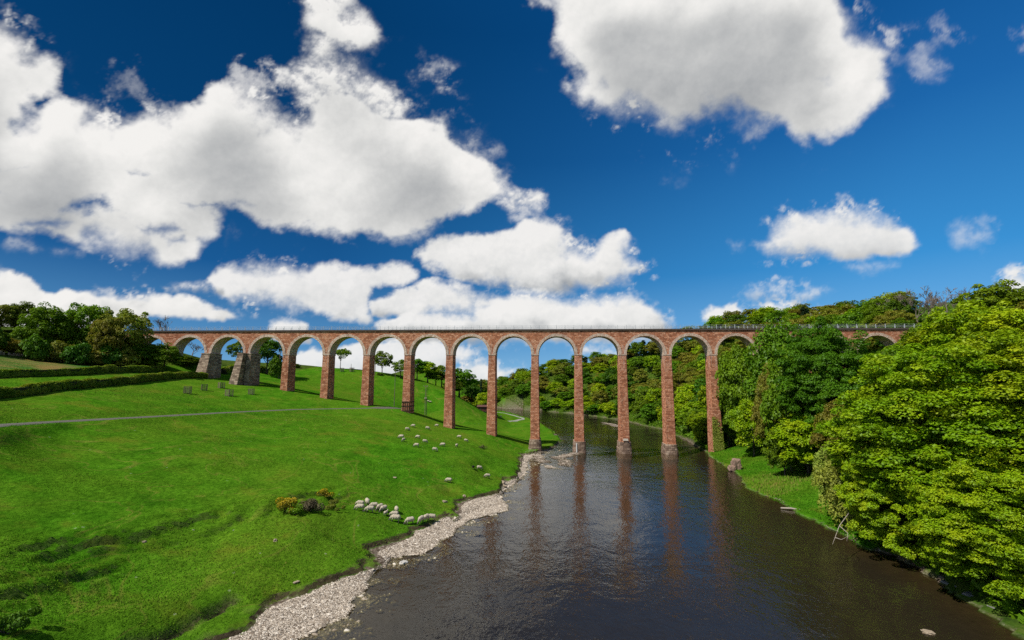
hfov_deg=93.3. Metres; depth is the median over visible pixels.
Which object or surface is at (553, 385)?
tree
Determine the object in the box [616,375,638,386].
tree
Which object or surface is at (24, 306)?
tree
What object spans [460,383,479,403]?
tree
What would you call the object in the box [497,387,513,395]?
tree
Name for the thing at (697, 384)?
tree
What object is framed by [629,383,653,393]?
tree
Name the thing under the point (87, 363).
bush
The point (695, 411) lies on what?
tree
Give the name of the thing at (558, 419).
water
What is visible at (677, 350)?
tree
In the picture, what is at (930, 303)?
bare tree
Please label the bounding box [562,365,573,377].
tree
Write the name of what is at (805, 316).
tree
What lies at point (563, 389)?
tree
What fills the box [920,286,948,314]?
bare tree
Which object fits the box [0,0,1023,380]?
sky
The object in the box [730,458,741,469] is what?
boulder
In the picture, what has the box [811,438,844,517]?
willow tree
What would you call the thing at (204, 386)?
tree guard
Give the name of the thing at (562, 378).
tree
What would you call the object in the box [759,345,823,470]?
tree
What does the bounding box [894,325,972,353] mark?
tree
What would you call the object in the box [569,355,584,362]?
tree
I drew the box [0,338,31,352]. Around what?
bush
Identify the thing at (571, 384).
tree
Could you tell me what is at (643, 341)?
conifer
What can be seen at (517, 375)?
tree
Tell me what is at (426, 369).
tree
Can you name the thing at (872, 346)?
tree
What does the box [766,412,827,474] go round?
tree
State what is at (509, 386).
tree
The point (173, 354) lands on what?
tree
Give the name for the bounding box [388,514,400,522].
sheep
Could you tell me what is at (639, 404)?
tree
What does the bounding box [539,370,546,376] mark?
tree
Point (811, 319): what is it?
tree
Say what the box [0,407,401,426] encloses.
path
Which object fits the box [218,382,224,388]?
tree guard
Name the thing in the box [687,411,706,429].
tree
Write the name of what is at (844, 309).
tree
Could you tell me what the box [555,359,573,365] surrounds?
tree
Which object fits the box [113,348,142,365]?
bush
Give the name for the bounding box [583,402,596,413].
tree
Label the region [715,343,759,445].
tree
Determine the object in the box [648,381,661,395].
tree
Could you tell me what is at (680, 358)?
tree
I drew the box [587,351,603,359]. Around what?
tree
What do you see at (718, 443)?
ivy
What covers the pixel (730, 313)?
tree
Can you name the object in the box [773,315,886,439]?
tree
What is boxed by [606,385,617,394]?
tree
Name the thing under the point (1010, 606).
undergrowth
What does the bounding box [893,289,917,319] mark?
bare tree
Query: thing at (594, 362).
tree
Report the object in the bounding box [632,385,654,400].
tree
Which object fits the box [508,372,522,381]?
tree
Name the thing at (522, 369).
tree
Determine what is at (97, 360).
bush
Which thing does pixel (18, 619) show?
bush
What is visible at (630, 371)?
tree
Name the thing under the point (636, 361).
tree
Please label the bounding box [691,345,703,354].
tree
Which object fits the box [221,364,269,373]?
hedge
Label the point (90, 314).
tree
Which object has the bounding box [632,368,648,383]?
tree
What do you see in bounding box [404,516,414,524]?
sheep
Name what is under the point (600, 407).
tree
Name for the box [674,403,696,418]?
tree
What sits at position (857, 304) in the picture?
tree
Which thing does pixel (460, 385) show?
tree
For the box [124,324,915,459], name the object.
viaduct
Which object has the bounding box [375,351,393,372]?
tree
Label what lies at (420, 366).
tree
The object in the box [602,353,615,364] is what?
tree
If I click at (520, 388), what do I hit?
tree
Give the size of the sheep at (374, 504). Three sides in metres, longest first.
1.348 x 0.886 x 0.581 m
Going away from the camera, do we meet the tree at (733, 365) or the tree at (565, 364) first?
the tree at (733, 365)
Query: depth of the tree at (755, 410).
116.73 m
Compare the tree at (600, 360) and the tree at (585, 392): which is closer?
the tree at (585, 392)
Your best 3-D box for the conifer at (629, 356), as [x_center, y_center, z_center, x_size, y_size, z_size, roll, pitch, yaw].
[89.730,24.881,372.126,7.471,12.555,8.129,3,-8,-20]
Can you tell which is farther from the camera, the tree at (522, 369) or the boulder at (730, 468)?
the tree at (522, 369)
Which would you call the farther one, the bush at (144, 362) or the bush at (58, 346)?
the bush at (144, 362)
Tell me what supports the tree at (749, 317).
on the ground at (586, 551)
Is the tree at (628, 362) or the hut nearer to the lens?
the hut
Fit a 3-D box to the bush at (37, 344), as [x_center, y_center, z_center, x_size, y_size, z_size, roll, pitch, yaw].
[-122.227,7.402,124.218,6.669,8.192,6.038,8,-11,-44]
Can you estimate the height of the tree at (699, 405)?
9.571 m
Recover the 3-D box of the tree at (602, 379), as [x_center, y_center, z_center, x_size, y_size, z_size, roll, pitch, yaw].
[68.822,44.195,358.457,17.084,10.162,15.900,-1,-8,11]
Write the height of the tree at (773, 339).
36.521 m
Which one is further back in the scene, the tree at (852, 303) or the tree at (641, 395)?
the tree at (852, 303)
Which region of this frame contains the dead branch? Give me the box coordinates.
[828,513,848,544]
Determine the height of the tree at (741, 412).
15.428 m
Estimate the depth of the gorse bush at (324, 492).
63.96 m
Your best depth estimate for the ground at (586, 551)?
56.76 m
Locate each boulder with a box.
[727,465,735,471]
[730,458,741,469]
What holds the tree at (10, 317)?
on the ground at (586, 551)
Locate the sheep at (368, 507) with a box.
[363,505,374,512]
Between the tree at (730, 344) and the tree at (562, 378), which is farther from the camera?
the tree at (562, 378)
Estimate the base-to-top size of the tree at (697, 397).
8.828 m
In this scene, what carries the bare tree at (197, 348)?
on the ground at (586, 551)
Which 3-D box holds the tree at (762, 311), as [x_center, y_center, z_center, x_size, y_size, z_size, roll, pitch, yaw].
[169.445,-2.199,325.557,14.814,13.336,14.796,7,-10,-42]
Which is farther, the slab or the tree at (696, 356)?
the tree at (696, 356)
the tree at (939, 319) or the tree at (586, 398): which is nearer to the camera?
the tree at (939, 319)
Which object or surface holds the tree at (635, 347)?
on the ground at (586, 551)
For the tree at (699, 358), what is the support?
on the ground at (586, 551)
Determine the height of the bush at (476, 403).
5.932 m
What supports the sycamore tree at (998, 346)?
on the ground at (586, 551)
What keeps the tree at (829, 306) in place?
on the ground at (586, 551)
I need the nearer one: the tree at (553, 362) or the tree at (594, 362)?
the tree at (594, 362)
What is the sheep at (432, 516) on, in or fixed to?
on the ground at (586, 551)
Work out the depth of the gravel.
45.02 m
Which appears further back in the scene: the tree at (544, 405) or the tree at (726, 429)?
the tree at (544, 405)
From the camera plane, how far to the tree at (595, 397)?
323.95 m
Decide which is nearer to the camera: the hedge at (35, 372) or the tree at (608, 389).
the hedge at (35, 372)
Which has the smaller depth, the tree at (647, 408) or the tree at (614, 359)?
the tree at (647, 408)
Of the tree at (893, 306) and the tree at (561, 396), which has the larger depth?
the tree at (561, 396)
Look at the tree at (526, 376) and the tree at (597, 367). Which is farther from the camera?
the tree at (526, 376)
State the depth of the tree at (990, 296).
99.27 m
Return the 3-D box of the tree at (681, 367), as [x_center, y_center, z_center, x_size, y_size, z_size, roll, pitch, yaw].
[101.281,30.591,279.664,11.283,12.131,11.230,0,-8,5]
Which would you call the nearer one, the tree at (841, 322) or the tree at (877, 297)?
the tree at (841, 322)
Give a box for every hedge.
[0,364,165,377]
[0,371,208,398]
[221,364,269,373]
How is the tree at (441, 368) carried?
on the ground at (586, 551)
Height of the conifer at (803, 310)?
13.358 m
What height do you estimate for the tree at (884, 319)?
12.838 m
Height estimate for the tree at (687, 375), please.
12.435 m
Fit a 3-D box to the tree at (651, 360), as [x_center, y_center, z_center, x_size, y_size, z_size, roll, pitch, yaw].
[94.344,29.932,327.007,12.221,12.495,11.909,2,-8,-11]
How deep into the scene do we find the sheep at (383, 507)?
65.08 m
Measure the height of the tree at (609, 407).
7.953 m
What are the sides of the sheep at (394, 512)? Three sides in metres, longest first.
1.348 x 0.885 x 0.526 m
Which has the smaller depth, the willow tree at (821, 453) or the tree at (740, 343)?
the willow tree at (821, 453)
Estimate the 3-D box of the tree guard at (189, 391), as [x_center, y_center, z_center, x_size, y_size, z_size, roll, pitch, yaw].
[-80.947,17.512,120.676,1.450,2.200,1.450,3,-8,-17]
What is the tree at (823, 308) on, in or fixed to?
on the ground at (586, 551)
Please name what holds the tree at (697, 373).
on the ground at (586, 551)
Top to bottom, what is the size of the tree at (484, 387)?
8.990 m
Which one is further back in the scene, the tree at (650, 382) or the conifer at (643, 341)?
the conifer at (643, 341)
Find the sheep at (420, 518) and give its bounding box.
[417,515,423,523]
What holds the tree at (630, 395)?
on the ground at (586, 551)
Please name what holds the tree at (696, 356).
on the ground at (586, 551)
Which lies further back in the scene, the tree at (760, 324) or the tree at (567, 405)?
the tree at (567, 405)
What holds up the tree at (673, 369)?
on the ground at (586, 551)
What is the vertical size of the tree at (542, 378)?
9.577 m
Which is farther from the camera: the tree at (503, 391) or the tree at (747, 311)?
the tree at (503, 391)
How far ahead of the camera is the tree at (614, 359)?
365.49 m
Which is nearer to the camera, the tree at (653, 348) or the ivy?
the ivy
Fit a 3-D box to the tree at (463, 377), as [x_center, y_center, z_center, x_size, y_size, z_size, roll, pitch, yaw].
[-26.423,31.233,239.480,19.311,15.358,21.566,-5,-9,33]
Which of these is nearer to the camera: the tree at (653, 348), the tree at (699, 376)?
the tree at (699, 376)
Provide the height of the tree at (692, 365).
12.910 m
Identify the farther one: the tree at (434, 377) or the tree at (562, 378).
the tree at (562, 378)
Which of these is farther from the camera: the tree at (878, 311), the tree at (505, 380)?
the tree at (505, 380)
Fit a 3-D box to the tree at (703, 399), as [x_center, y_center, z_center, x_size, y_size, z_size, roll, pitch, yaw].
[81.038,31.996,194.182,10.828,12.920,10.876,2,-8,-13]
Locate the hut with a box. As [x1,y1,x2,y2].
[477,405,486,410]
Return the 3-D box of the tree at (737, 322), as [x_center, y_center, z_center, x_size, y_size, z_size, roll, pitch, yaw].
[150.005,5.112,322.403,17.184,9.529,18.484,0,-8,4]
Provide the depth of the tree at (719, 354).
258.24 m
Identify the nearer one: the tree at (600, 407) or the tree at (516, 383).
the tree at (600, 407)
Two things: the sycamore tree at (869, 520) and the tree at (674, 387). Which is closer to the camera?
the sycamore tree at (869, 520)
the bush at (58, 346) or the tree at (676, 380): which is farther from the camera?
the tree at (676, 380)
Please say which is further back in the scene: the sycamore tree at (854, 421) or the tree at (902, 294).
the tree at (902, 294)
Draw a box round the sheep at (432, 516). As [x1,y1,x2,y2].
[428,514,435,519]
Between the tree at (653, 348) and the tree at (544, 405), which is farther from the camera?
the tree at (544, 405)
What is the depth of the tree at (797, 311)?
312.87 m
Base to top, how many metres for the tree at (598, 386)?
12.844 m
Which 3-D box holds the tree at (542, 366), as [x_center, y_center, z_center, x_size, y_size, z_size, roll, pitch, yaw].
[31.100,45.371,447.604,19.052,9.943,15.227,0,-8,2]
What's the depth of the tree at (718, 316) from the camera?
360.88 m
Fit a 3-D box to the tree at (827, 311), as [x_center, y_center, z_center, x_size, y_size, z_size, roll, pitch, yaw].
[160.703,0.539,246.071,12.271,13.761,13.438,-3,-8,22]
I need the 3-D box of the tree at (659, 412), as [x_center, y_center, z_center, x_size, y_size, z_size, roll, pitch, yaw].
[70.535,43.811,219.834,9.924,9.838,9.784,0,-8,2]
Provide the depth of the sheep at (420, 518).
64.33 m
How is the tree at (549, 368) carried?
on the ground at (586, 551)
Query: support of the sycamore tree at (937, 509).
on the ground at (586, 551)
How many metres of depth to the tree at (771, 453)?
97.21 m
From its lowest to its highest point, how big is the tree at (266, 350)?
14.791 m
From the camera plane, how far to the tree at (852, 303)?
331.71 m
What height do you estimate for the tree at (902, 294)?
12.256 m
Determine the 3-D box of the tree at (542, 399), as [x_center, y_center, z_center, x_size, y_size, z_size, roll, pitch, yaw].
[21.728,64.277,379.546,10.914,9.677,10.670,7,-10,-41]
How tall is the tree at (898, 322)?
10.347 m
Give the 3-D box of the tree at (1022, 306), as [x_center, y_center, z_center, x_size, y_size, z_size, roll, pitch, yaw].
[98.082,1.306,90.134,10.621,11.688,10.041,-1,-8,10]
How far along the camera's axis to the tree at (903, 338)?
113.63 m
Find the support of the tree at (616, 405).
on the ground at (586, 551)
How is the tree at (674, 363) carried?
on the ground at (586, 551)
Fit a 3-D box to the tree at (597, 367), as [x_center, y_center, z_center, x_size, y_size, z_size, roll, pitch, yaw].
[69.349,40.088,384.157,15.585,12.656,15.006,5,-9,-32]
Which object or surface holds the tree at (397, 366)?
on the ground at (586, 551)
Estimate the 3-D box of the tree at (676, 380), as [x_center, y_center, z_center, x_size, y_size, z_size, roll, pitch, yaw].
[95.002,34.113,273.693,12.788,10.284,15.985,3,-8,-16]
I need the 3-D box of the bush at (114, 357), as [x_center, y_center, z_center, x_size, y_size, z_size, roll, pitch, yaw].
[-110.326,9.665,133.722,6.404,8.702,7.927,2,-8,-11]
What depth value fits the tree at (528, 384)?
402.31 m
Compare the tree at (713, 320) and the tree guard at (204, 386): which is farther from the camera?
the tree at (713, 320)
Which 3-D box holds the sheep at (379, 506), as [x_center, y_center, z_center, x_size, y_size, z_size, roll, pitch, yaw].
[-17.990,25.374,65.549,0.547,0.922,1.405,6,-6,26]
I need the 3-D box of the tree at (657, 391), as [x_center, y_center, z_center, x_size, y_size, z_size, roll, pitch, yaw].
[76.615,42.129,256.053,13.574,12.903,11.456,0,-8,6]
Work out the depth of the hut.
234.01 m
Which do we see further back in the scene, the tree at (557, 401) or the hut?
the tree at (557, 401)
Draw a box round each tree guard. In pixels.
[183,386,191,393]
[201,384,207,390]
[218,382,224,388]
[225,389,233,395]
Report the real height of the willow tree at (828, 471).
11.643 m
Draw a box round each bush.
[0,327,11,347]
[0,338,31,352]
[0,606,42,633]
[18,333,53,360]
[44,340,74,362]
[59,342,93,364]
[72,354,95,364]
[86,347,112,365]
[98,340,128,364]
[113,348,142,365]
[123,358,156,365]
[267,355,281,376]
[275,497,297,513]
[286,504,303,514]
[302,498,324,511]
[316,488,334,497]
[324,499,345,510]
[460,395,476,402]
[472,400,483,406]
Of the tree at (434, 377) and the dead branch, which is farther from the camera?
the tree at (434, 377)
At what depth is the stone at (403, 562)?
52.83 m
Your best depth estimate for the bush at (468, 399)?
255.86 m
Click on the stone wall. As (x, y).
(13, 354)
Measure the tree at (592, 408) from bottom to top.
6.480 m
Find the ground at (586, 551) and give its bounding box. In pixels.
[0,301,1023,639]
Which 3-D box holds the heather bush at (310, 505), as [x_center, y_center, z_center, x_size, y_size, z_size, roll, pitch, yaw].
[-24.495,22.536,58.840,3.577,1.733,2.328,-6,-10,41]
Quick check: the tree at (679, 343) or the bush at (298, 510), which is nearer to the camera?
the bush at (298, 510)
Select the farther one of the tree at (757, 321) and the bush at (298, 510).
the tree at (757, 321)
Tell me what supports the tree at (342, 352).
on the ground at (586, 551)
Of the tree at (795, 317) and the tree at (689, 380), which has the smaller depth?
the tree at (689, 380)
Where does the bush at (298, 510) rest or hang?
on the ground at (586, 551)
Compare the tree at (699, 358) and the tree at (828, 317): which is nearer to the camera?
the tree at (828, 317)
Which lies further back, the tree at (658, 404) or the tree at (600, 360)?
the tree at (600, 360)
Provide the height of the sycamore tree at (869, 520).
16.952 m
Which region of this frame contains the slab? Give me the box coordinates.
[962,592,972,596]
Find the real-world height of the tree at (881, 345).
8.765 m
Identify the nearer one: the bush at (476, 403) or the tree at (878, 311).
the tree at (878, 311)
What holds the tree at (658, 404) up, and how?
on the ground at (586, 551)
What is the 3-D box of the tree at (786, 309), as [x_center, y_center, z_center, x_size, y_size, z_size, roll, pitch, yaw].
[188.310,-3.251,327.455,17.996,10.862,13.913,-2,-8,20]
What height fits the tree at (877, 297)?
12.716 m
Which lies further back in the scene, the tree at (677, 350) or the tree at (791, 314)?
the tree at (677, 350)
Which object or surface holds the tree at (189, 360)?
on the ground at (586, 551)
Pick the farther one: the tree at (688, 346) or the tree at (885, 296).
the tree at (688, 346)
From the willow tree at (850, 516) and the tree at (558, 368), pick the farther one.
the tree at (558, 368)
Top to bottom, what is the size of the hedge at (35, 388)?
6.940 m
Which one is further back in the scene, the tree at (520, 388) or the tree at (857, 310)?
the tree at (520, 388)
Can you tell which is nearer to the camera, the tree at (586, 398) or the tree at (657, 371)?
the tree at (657, 371)
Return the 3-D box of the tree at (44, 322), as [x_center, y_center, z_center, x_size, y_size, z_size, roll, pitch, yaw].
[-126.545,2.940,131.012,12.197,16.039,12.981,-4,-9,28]
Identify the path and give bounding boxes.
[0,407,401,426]
[484,411,524,421]
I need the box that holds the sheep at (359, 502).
[354,500,364,504]
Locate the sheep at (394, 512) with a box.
[388,511,398,515]
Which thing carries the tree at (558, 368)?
on the ground at (586, 551)
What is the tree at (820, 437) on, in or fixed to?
on the ground at (586, 551)
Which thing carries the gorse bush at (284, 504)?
on the ground at (586, 551)
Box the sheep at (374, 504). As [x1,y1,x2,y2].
[369,502,377,506]
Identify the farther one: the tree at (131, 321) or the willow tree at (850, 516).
the tree at (131, 321)
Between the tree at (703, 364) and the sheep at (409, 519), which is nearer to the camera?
the sheep at (409, 519)
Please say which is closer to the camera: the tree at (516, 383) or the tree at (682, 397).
the tree at (682, 397)
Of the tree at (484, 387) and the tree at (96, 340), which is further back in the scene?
the tree at (484, 387)
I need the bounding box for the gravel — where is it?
[227,423,616,639]
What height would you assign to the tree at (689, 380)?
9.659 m
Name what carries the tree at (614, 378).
on the ground at (586, 551)
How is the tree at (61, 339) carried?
on the ground at (586, 551)
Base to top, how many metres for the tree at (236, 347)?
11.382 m
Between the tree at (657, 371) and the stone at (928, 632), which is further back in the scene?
the tree at (657, 371)
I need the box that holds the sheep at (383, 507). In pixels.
[379,505,386,512]
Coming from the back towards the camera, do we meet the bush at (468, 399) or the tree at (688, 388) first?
the bush at (468, 399)
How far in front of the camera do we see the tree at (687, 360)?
304.11 m
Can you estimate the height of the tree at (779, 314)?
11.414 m
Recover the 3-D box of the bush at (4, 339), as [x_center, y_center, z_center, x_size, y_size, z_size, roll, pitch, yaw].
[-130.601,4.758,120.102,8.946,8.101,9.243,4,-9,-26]
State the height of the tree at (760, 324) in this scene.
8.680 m
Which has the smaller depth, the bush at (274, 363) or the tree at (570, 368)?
the bush at (274, 363)
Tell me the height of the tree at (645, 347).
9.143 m
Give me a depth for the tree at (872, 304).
213.99 m
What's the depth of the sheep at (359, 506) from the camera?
63.57 m
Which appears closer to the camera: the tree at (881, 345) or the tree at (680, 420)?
the tree at (881, 345)
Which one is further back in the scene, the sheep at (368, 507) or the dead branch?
the sheep at (368, 507)
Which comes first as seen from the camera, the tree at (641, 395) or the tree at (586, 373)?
the tree at (641, 395)
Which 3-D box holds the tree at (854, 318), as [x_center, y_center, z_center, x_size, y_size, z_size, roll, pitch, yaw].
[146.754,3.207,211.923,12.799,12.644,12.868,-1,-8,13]
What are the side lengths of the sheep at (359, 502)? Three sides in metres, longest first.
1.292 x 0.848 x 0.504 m
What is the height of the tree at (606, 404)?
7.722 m
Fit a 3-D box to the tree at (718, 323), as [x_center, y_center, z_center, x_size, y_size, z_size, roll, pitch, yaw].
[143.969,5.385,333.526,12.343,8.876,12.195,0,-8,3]
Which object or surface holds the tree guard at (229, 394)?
on the ground at (586, 551)
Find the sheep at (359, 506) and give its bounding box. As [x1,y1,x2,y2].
[353,504,364,510]
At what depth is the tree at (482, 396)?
293.00 m
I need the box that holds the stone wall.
[0,351,38,357]
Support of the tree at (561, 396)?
on the ground at (586, 551)
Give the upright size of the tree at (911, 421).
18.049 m
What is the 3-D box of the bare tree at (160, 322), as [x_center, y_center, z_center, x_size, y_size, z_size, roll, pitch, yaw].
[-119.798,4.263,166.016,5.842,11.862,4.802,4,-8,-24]
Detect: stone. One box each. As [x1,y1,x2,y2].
[399,560,407,564]
[920,629,935,635]
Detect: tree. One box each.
[0,304,26,328]
[1,301,36,325]
[9,301,76,357]
[48,319,84,344]
[50,302,114,345]
[86,318,127,364]
[89,308,154,352]
[125,343,164,360]
[142,342,184,365]
[153,317,171,343]
[177,355,199,366]
[189,342,203,355]
[225,341,242,356]
[259,339,282,374]
[336,348,351,368]
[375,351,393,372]
[391,359,403,377]
[415,359,429,379]
[415,361,436,381]
[424,369,442,384]
[426,365,445,387]
[442,380,465,390]
[443,368,479,396]
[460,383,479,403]
[475,392,486,404]
[477,384,487,389]
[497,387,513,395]
[499,377,508,384]
[506,380,514,390]
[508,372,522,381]
[509,379,522,390]
[514,368,530,383]
[514,371,530,383]
[514,384,530,396]
[519,372,530,383]
[525,381,530,391]
[539,364,550,373]
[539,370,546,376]
[539,376,548,382]
[539,381,551,392]
[539,396,544,402]
[540,401,556,408]
[545,366,557,375]
[545,382,562,396]
[546,360,559,366]
[549,365,567,375]
[549,398,564,408]
[552,386,570,395]
[553,374,569,383]
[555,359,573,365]
[556,391,573,400]
[558,362,571,366]
[559,401,573,408]
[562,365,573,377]
[566,378,573,388]
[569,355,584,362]
[573,368,590,377]
[573,387,589,396]
[582,362,591,373]
[583,376,597,383]
[583,396,594,402]
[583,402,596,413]
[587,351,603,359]
[587,383,599,391]
[587,405,603,412]
[590,357,599,365]
[590,362,608,372]
[590,383,606,396]
[590,390,609,404]
[593,373,609,385]
[597,357,610,367]
[597,403,607,409]
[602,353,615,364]
[602,368,617,384]
[602,402,614,410]
[603,404,617,416]
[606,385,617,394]
[609,355,616,363]
[609,373,617,382]
[610,386,617,398]
[612,401,631,411]
[613,360,636,371]
[615,388,634,400]
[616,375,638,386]
[627,366,638,376]
[629,341,645,355]
[629,356,644,368]
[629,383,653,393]
[629,400,650,413]
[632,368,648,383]
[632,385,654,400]
[633,387,657,401]
[640,403,657,422]
[642,343,658,354]
[643,387,661,405]
[644,355,660,369]
[646,379,659,386]
[647,341,659,354]
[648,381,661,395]
[651,365,660,375]
[654,399,677,411]
[655,405,661,420]
[658,382,677,390]
[659,366,678,382]
[672,346,687,358]
[672,361,681,368]
[672,371,686,384]
[674,337,687,346]
[674,383,697,400]
[674,392,695,407]
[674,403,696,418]
[675,352,694,362]
[675,413,689,430]
[678,362,686,370]
[678,401,706,414]
[679,361,702,378]
[681,355,695,363]
[681,367,696,382]
[683,340,700,349]
[683,409,706,420]
[684,370,705,381]
[686,378,695,393]
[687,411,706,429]
[688,394,706,408]
[690,374,705,388]
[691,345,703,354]
[691,353,704,365]
[691,417,723,439]
[693,353,718,364]
[693,378,705,394]
[697,360,720,372]
[697,385,719,405]
[704,315,727,323]
[704,318,726,327]
[711,321,728,327]
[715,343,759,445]
[717,348,732,363]
[721,310,743,325]
[721,377,739,447]
[722,320,750,327]
[724,314,748,324]
[724,343,747,350]
[728,399,766,455]
[735,339,746,348]
[742,308,756,320]
[742,313,814,447]
[745,313,769,319]
[748,315,773,325]
[750,363,783,439]
[752,306,774,318]
[757,322,779,327]
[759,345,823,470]
[761,430,803,475]
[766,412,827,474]
[767,310,788,322]
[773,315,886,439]
[780,307,798,315]
[780,313,795,323]
[784,315,810,323]
[785,318,805,327]
[788,309,800,315]
[790,303,814,313]
[800,313,818,327]
[804,315,816,327]
[809,305,836,314]
[809,399,846,461]
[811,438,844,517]
[811,454,848,530]
[812,306,829,314]
[812,314,844,327]
[812,334,1023,525]
[813,308,840,323]
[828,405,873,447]
[831,312,863,327]
[831,319,855,327]
[831,420,953,562]
[833,300,858,306]
[835,304,856,314]
[837,454,894,540]
[846,307,867,320]
[855,299,879,307]
[859,305,897,326]
[860,299,896,316]
[861,296,880,301]
[862,337,880,350]
[869,310,919,327]
[871,370,918,427]
[874,326,899,347]
[880,291,913,303]
[882,299,921,318]
[882,317,915,327]
[888,291,922,308]
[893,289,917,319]
[894,322,931,350]
[894,324,1023,474]
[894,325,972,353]
[897,446,1023,600]
[907,293,931,321]
[914,299,1022,353]
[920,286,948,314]
[925,290,946,309]
[928,287,957,314]
[950,279,1023,326]
[956,308,1023,357]
[1015,301,1023,328]
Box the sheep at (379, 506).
[375,503,382,510]
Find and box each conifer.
[626,345,632,358]
[639,340,647,355]
[800,306,805,315]
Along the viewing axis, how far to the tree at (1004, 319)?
84.41 m
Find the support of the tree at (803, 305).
on the ground at (586, 551)
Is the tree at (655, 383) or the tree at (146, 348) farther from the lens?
the tree at (655, 383)
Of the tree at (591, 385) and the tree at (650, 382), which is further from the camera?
the tree at (591, 385)
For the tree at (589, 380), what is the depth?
374.37 m
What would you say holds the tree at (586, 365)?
on the ground at (586, 551)
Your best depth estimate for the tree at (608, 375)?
346.83 m
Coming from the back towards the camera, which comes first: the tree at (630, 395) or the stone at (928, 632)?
the tree at (630, 395)
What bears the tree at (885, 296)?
on the ground at (586, 551)
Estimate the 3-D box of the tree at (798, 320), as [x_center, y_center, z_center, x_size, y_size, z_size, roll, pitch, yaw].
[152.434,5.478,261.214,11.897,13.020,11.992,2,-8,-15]
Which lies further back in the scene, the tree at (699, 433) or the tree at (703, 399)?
the tree at (703, 399)
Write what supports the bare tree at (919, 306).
on the ground at (586, 551)
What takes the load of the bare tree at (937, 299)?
on the ground at (586, 551)
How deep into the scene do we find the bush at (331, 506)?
60.86 m
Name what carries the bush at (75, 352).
on the ground at (586, 551)
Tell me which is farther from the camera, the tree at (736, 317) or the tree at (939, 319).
the tree at (736, 317)
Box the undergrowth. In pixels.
[456,291,1023,624]

